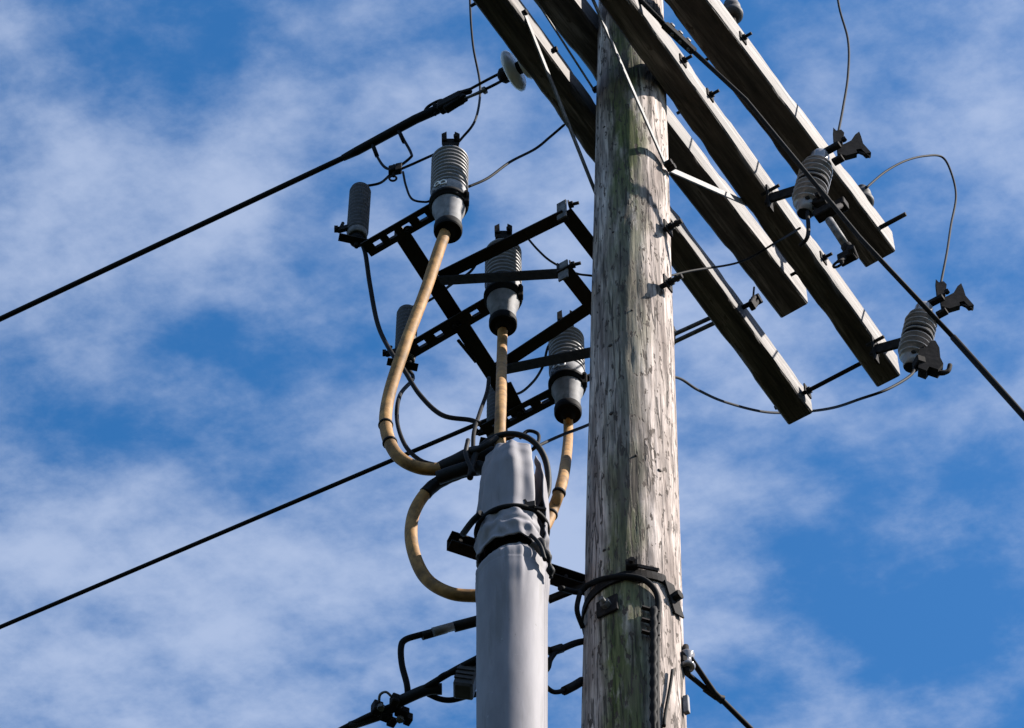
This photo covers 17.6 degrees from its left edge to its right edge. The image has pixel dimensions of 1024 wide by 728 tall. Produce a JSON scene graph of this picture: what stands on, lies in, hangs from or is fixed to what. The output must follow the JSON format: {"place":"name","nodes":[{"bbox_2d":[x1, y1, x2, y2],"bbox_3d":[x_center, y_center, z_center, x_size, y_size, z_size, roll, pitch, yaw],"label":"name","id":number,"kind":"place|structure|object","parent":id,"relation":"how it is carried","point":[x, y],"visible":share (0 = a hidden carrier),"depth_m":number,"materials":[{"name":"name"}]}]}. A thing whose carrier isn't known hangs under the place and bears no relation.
{"place":"outdoors","nodes":[
{"label":"outdoors","id":0,"kind":"place"},
{"bbox_2d":[0,0,1023,727],"label":"sky","id":1,"kind":"structure","parent":0,"point":[859,564],"materials":[{"name":"blue"}]},
{"label":"ground","id":2,"kind":"structure","parent":0,"visible":0},
{"bbox_2d":[460,431,554,727],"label":"conduit riser","id":3,"kind":"object","parent":2,"relation":"on","point":[515,569],"visible":1,"depth_m":8.99,"materials":[{"name":"grey plastic"}]},
{"bbox_2d":[435,435,498,484],"bbox_3d":[-0.131,0.297,9.642,0.206,0.200,0.103,-9,-55,6],"label":"taped bundle","id":4,"kind":"object","parent":3,"relation":"attached to","point":[457,465],"visible":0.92,"depth_m":9.62,"materials":[{"name":"black plastic"}]},
{"bbox_2d":[404,474,479,602],"bbox_3d":[-0.109,0.485,9.490,0.403,0.570,0.118,0,-55,0],"label":"power cable","id":5,"kind":"object","parent":4,"relation":"hanging from","point":[429,489],"visible":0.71,"depth_m":9.43,"materials":[{"name":"beige rubber"}]},
{"bbox_2d":[471,376,490,445],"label":"jumper wire","id":6,"kind":"object","parent":4,"relation":"attached to","point":[479,413],"visible":0.96,"depth_m":10.07,"materials":[{"name":"black rubber"}]},
{"bbox_2d":[519,429,540,450],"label":"jumper wire","id":7,"kind":"object","parent":3,"relation":"attached to","point":[537,433],"visible":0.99,"depth_m":9.71,"materials":[{"name":"black rubber"}]},
{"bbox_2d":[581,0,686,727],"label":"utility pole","id":8,"kind":"object","parent":2,"relation":"on","point":[632,502],"visible":0.92,"depth_m":10.09,"materials":[{"name":"grey wood"}]},
{"bbox_2d":[339,655,475,727],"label":"service line","id":9,"kind":"object","parent":8,"relation":"attached to","point":[431,689],"visible":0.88,"depth_m":9.31,"materials":[{"name":"black rubber"}]},
{"bbox_2d":[398,616,475,692],"bbox_3d":[-0.166,0.803,9.397,0.320,0.304,0.097,-14,-56,10],"label":"bent cable","id":10,"kind":"object","parent":9,"relation":"attached to","point":[460,625],"visible":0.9,"depth_m":9.43,"materials":[{"name":"black rubber"}]},
{"bbox_2d":[453,664,475,699],"bbox_3d":[-0.129,0.887,9.224,0.070,0.097,0.065,0,-55,0],"label":"junction box","id":11,"kind":"object","parent":9,"relation":"attached to","point":[464,684],"visible":0.91,"depth_m":9.19,"materials":[{"name":"black plastic"}]},
{"bbox_2d":[394,199,592,416],"bbox_3d":[0.079,-0.142,11.073,0.648,0.467,0.863,-25,-59,16],"label":"steel bracket","id":12,"kind":"object","parent":8,"relation":"attached to","point":[473,347],"visible":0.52,"depth_m":11.12,"materials":[{"name":"metal"}]},
{"bbox_2d":[361,204,434,256],"bbox_3d":[-0.370,-0.454,11.034,0.290,0.064,0.062,-29,-60,19],"label":"mounting strap","id":13,"kind":"object","parent":12,"relation":"attached to","point":[401,232],"visible":0.98,"depth_m":11.03,"materials":[{"name":"metal"}]},
{"bbox_2d":[334,182,370,248],"bbox_3d":[-0.539,-0.512,11.244,0.124,0.389,0.075,22,-58,-15],"label":"surge arrester","id":14,"kind":"object","parent":13,"relation":"attached to","point":[356,228],"visible":1,"depth_m":11.19,"materials":[{"name":"ceramic"}]},
{"bbox_2d":[359,242,481,425],"bbox_3d":[-0.313,-0.128,10.524,0.472,1.320,0.056,-22,-58,14],"label":"jumper wire","id":15,"kind":"object","parent":14,"relation":"attached to","point":[427,403],"visible":0.93,"depth_m":10.42,"materials":[{"name":"black rubber"}]},
{"bbox_2d":[429,131,468,243],"bbox_3d":[-0.209,-0.600,11.046,0.134,0.611,0.133,0,-55,0],"label":"cable termination","id":16,"kind":"object","parent":13,"relation":"attached to","point":[449,202],"visible":1,"depth_m":10.94,"materials":[{"name":"grey ceramic"}]},
{"bbox_2d":[367,154,432,186],"bbox_3d":[-0.374,-0.666,11.290,0.373,0.171,0.074,-32,-61,20],"label":"jumper wire","id":17,"kind":"object","parent":16,"relation":"attached to","point":[403,167],"visible":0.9,"depth_m":11.21,"materials":[{"name":"black rubber"}]},
{"bbox_2d":[378,229,450,475],"bbox_3d":[-0.183,-0.038,10.173,0.428,1.548,0.134,-9,-55,6],"label":"power cable","id":18,"kind":"object","parent":16,"relation":"attached to","point":[398,456],"visible":0.73,"depth_m":10.09,"materials":[{"name":"beige rubber"}]},
{"bbox_2d":[402,171,428,202],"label":"jumper wire","id":19,"kind":"object","parent":16,"relation":"attached to","point":[407,190],"visible":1,"depth_m":11.00,"materials":[{"name":"black rubber"}]},
{"bbox_2d":[459,0,480,142],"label":"jumper wire","id":20,"kind":"object","parent":16,"relation":"attached to","point":[479,99],"visible":0.88,"depth_m":12.70,"materials":[{"name":"black rubber"}]},
{"bbox_2d":[468,124,564,187],"bbox_3d":[0.029,-0.735,11.444,0.430,0.838,0.040,32,-61,-21],"label":"jumper wire","id":21,"kind":"object","parent":16,"relation":"attached to","point":[519,156],"visible":1,"depth_m":11.35,"materials":[{"name":"black rubber"}]},
{"bbox_2d":[409,299,489,356],"bbox_3d":[-0.212,-0.129,11.262,0.353,0.064,0.062,-30,-60,19],"label":"mounting strap","id":22,"kind":"object","parent":12,"relation":"attached to","point":[449,327],"visible":0.95,"depth_m":11.25,"materials":[{"name":"metal"}]},
{"bbox_2d":[382,304,418,370],"bbox_3d":[-0.383,-0.093,11.426,0.124,0.389,0.075,22,-58,-15],"label":"surge arrester","id":23,"kind":"object","parent":22,"relation":"attached to","point":[403,313],"visible":0.42,"depth_m":11.41,"materials":[{"name":"ceramic"}]},
{"bbox_2d":[395,370,433,462],"bbox_3d":[-0.339,0.157,10.527,0.137,1.473,0.720,9,-55,-6],"label":"jumper wire","id":24,"kind":"object","parent":23,"relation":"attached to","point":[411,453],"visible":0.84,"depth_m":10.01,"materials":[{"name":"black rubber"}]},
{"bbox_2d":[483,224,522,335],"bbox_3d":[-0.029,-0.294,11.266,0.134,0.611,0.133,0,-55,0],"label":"cable termination","id":25,"kind":"object","parent":22,"relation":"attached to","point":[503,301],"visible":0.63,"depth_m":11.12,"materials":[{"name":"grey ceramic"}]},
{"bbox_2d":[412,266,475,305],"bbox_3d":[-0.208,-0.278,11.457,0.091,0.231,0.432,39,-63,-24],"label":"jumper wire","id":26,"kind":"object","parent":25,"relation":"attached to","point":[449,286],"visible":0.23,"depth_m":11.48,"materials":[{"name":"black rubber"}]},
{"bbox_2d":[494,327,507,446],"bbox_3d":[-0.031,0.093,10.297,0.044,1.498,0.558,0,-55,0],"label":"power cable","id":27,"kind":"object","parent":25,"relation":"hanging from","point":[501,390],"visible":0.78,"depth_m":10.13,"materials":[{"name":"beige rubber"}]},
{"bbox_2d":[479,389,554,436],"bbox_3d":[0.034,0.162,11.466,0.314,0.064,0.062,-28,-60,18],"label":"mounting strap","id":28,"kind":"object","parent":12,"relation":"attached to","point":[536,404],"visible":0.79,"depth_m":11.45,"materials":[{"name":"metal"}]},
{"bbox_2d":[476,385,507,445],"bbox_3d":[-0.068,0.182,11.625,0.124,0.389,0.075,22,-58,-15],"label":"surge arrester","id":29,"kind":"object","parent":28,"relation":"attached to","point":[490,406],"visible":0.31,"depth_m":11.62,"materials":[{"name":"rubber"}]},
{"bbox_2d":[548,310,586,423],"bbox_3d":[0.192,0.003,11.491,0.134,0.611,0.133,0,-55,0],"label":"cable termination","id":30,"kind":"object","parent":28,"relation":"attached to","point":[567,384],"visible":0.81,"depth_m":11.35,"materials":[{"name":"grey ceramic"}]},
{"bbox_2d":[517,344,548,394],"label":"jumper wire","id":31,"kind":"object","parent":30,"relation":"attached to","point":[534,379],"visible":0.56,"depth_m":11.57,"materials":[{"name":"black rubber"}]},
{"bbox_2d":[549,418,572,528],"bbox_3d":[0.165,0.361,10.308,0.144,1.817,0.888,-9,-55,6],"label":"power cable","id":32,"kind":"object","parent":30,"relation":"attached to","point":[558,494],"visible":0.68,"depth_m":9.73,"materials":[{"name":"beige rubber"}]},
{"bbox_2d":[447,531,585,603],"bbox_3d":[0.029,0.605,9.505,0.468,0.085,0.092,17,-57,-12],"label":"standoff arm","id":33,"kind":"object","parent":8,"relation":"attached to","point":[458,543],"visible":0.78,"depth_m":9.51},
{"bbox_2d":[548,677,582,695],"bbox_3d":[0.138,0.874,9.140,0.199,0.138,0.028,24,-58,-16],"label":"branch cable","id":34,"kind":"object","parent":8,"relation":"attached to","point":[574,685],"visible":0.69,"depth_m":9.11,"materials":[{"name":"black rubber"}]},
{"bbox_2d":[548,638,583,671],"bbox_3d":[0.132,0.826,9.212,0.215,0.284,0.043,25,-59,-16],"label":"branch cable","id":35,"kind":"object","parent":8,"relation":"attached to","point":[554,650],"visible":0.58,"depth_m":9.24,"materials":[{"name":"black rubber"}]},
{"bbox_2d":[596,593,617,618],"bbox_3d":[0.260,0.669,9.263,0.068,0.068,0.039,-27,-59,17],"label":"washer plate","id":36,"kind":"object","parent":8,"relation":"attached to","point":[606,606],"visible":1,"depth_m":9.26,"materials":[{"name":"metal"}]},
{"bbox_2d":[558,573,661,727],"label":"ground cable","id":37,"kind":"object","parent":8,"relation":"attached to","point":[654,622],"visible":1,"depth_m":9.17,"materials":[{"name":"black rubber"}]},
{"bbox_2d":[581,557,665,631],"bbox_3d":[0.294,0.650,9.394,0.296,0.094,0.115,-31,-60,20],"label":"pole band","id":38,"kind":"object","parent":8,"relation":"attached to","point":[648,572],"visible":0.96,"depth_m":9.36,"materials":[{"name":"metal"}]},
{"bbox_2d":[470,0,812,424],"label":"crossarm","id":39,"kind":"object","parent":8,"relation":"attached to","point":[521,33],"visible":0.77,"depth_m":12.14,"materials":[{"name":"grey wood"}]},
{"bbox_2d":[461,46,557,101],"bbox_3d":[-0.016,-1.026,11.776,0.155,0.160,0.409,37,-63,-23],"label":"strain insulator","id":40,"kind":"object","parent":39,"relation":"attached to","point":[512,70],"visible":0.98,"depth_m":11.73,"materials":[{"name":"white ceramic"}]},
{"bbox_2d":[424,86,487,115],"bbox_3d":[-0.206,-0.949,11.840,0.262,0.113,0.040,-26,-59,17],"label":"strain clamp","id":41,"kind":"object","parent":40,"relation":"attached to","point":[450,103],"visible":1,"depth_m":11.81,"materials":[{"name":"metal"}]},
{"bbox_2d":[0,105,439,321],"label":"overhead line","id":42,"kind":"object","parent":41,"relation":"attached to","point":[402,126],"visible":1,"depth_m":12.07,"materials":[{"name":"black rubber"}]},
{"bbox_2d":[371,130,412,181],"bbox_3d":[-0.404,-0.705,11.560,0.127,0.726,0.340,14,-56,-10],"label":"stirrup","id":43,"kind":"object","parent":42,"relation":"hanging from","point":[394,170],"visible":1,"depth_m":11.63,"materials":[{"name":"black metal"}]},
{"bbox_2d":[587,317,713,381],"bbox_3d":[0.477,-0.042,12.480,0.678,0.125,0.100,-25,-59,17],"label":"rod","id":44,"kind":"object","parent":39,"relation":"attached to","point":[693,332],"visible":0.12,"depth_m":12.40,"materials":[{"name":"metal"}]},
{"bbox_2d":[0,397,547,628],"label":"overhead line","id":45,"kind":"object","parent":44,"relation":"attached to","point":[238,525],"visible":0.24,"depth_m":12.94,"materials":[{"name":"black rubber"}]},
{"bbox_2d":[741,286,762,310],"bbox_3d":[0.883,-0.231,12.354,0.085,0.185,0.091,-28,-60,18],"label":"clevis","id":46,"kind":"object","parent":39,"relation":"hanging from","point":[754,302],"visible":1,"depth_m":12.34,"materials":[{"name":"metal"}]},
{"bbox_2d":[774,362,860,409],"bbox_3d":[1.224,0.049,12.510,0.529,0.048,0.048,-28,-60,18],"label":"spacer rod","id":47,"kind":"object","parent":39,"relation":"attached to","point":[808,390],"visible":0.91,"depth_m":12.52,"materials":[{"name":"metal"}]},
{"bbox_2d":[662,669,673,727],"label":"jumper wire","id":48,"kind":"object","parent":8,"relation":"attached to","point":[668,698],"visible":1,"depth_m":8.94,"materials":[{"name":"black rubber"}]},
{"bbox_2d":[534,0,807,317],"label":"crossarm","id":49,"kind":"object","parent":8,"relation":"attached to","point":[738,230],"visible":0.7,"depth_m":12.63,"materials":[{"name":"brown wood"}]},
{"bbox_2d":[659,273,682,292],"bbox_3d":[0.405,-0.208,10.678,0.341,0.050,0.050,-28,-60,18],"label":"through bolt","id":50,"kind":"object","parent":8,"relation":"attached to","point":[669,283],"visible":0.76,"depth_m":10.63,"materials":[{"name":"metal"}]},
{"bbox_2d":[662,218,682,237],"bbox_3d":[0.420,-0.398,10.990,0.341,0.050,0.050,-28,-60,18],"label":"through bolt","id":51,"kind":"object","parent":8,"relation":"attached to","point":[668,228],"visible":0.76,"depth_m":10.94,"materials":[{"name":"metal"}]},
{"bbox_2d":[664,580,683,618],"bbox_3d":[0.467,0.660,9.341,0.026,0.125,0.082,-34,-62,22],"label":"plate","id":52,"kind":"object","parent":8,"relation":"attached to","point":[675,596],"visible":1,"depth_m":9.34,"materials":[{"name":"metal"}]},
{"bbox_2d":[682,695,689,714],"bbox_3d":[0.477,0.932,9.020,0.016,0.070,0.014,-20,-57,13],"label":"pole cleat","id":53,"kind":"object","parent":8,"relation":"attached to","point":[686,705],"visible":1,"depth_m":9.01,"materials":[{"name":"grey plastic"}]},
{"bbox_2d":[681,644,695,675],"bbox_3d":[0.488,0.825,9.196,0.045,0.120,0.044,0,-55,0],"label":"clevis insulator","id":54,"kind":"object","parent":8,"relation":"attached to","point":[688,663],"visible":1,"depth_m":9.17,"materials":[{"name":"ceramic"}]},
{"bbox_2d":[682,657,753,727],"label":"service line","id":55,"kind":"object","parent":54,"relation":"attached to","point":[709,689],"visible":1,"depth_m":9.26,"materials":[{"name":"black rubber"}]},
{"bbox_2d":[591,0,899,386],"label":"crossarm","id":56,"kind":"object","parent":8,"relation":"attached to","point":[666,62],"visible":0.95,"depth_m":11.93,"materials":[{"name":"grey wood"}]},
{"bbox_2d":[528,227,800,276],"bbox_3d":[0.519,-0.410,11.719,0.955,0.736,0.489,0,-55,0],"label":"jumper wire","id":57,"kind":"object","parent":56,"relation":"attached to","point":[683,272],"visible":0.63,"depth_m":11.77,"materials":[{"name":"black rubber"}]},
{"bbox_2d":[639,0,696,53],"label":"strain clamp","id":58,"kind":"object","parent":56,"relation":"attached to","point":[679,38],"visible":1,"depth_m":11.51,"materials":[{"name":"metal"}]},
{"bbox_2d":[692,50,1023,420],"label":"overhead line","id":59,"kind":"object","parent":58,"relation":"attached to","point":[987,375],"visible":1,"depth_m":10.95,"materials":[{"name":"rubber"}]},
{"bbox_2d":[760,128,870,268],"bbox_3d":[1.096,-0.533,11.651,0.395,0.974,0.213,0,-55,0],"label":"fuse cutout","id":60,"kind":"object","parent":56,"relation":"attached to","point":[804,193],"visible":0.86,"depth_m":11.76,"materials":[{"name":"grey ceramic"}]},
{"bbox_2d":[799,210,810,246],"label":"jumper wire","id":61,"kind":"object","parent":60,"relation":"attached to","point":[808,231],"visible":1,"depth_m":11.47,"materials":[{"name":"black rubber"}]},
{"bbox_2d":[837,0,849,129],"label":"jumper wire","id":62,"kind":"object","parent":60,"relation":"on","point":[847,78],"visible":1,"depth_m":12.74,"materials":[{"name":"metal"}]},
{"bbox_2d":[866,280,973,379],"bbox_3d":[1.490,-0.110,12.090,0.422,0.629,0.151,-19,-57,13],"label":"fuse cutout","id":63,"kind":"object","parent":56,"relation":"attached to","point":[916,344],"visible":0.91,"depth_m":12.07,"materials":[{"name":"ceramic"}]},
{"bbox_2d":[531,362,915,451],"bbox_3d":[0.887,0.083,11.308,0.735,2.756,2.142,-25,-59,17],"label":"jumper wire","id":64,"kind":"object","parent":63,"relation":"attached to","point":[744,407],"visible":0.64,"depth_m":11.67,"materials":[{"name":"black rubber"}]},
{"bbox_2d":[865,154,956,281],"bbox_3d":[1.663,-0.554,13.181,0.238,1.714,0.562,-31,-61,20],"label":"jumper wire","id":65,"kind":"object","parent":63,"relation":"attached to","point":[954,207],"visible":1,"depth_m":13.48,"materials":[{"name":"metal"}]},
{"bbox_2d":[664,0,894,266],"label":"crossarm","id":66,"kind":"object","parent":8,"relation":"attached to","point":[724,44],"visible":0.8,"depth_m":12.39,"materials":[{"name":"grey wood"}]},
{"bbox_2d":[723,0,742,23],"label":"pin insulator","id":67,"kind":"object","parent":66,"relation":"on","point":[734,9],"visible":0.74,"depth_m":12.65,"materials":[{"name":"ceramic"}]},
{"bbox_2d":[858,184,873,205],"bbox_3d":[1.401,-0.585,13.052,0.084,0.414,0.084,0,-55,0],"label":"pin insulator","id":68,"kind":"object","parent":66,"relation":"attached to","point":[868,194],"visible":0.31,"depth_m":13.13,"materials":[{"name":"ceramic"}]},
{"bbox_2d":[879,212,906,229],"bbox_3d":[1.442,-0.538,12.723,0.175,0.052,0.052,-28,-60,18],"label":"spacer rod","id":69,"kind":"object","parent":66,"relation":"attached to","point":[893,220],"visible":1,"depth_m":12.71,"materials":[{"name":"metal"}]}
]}

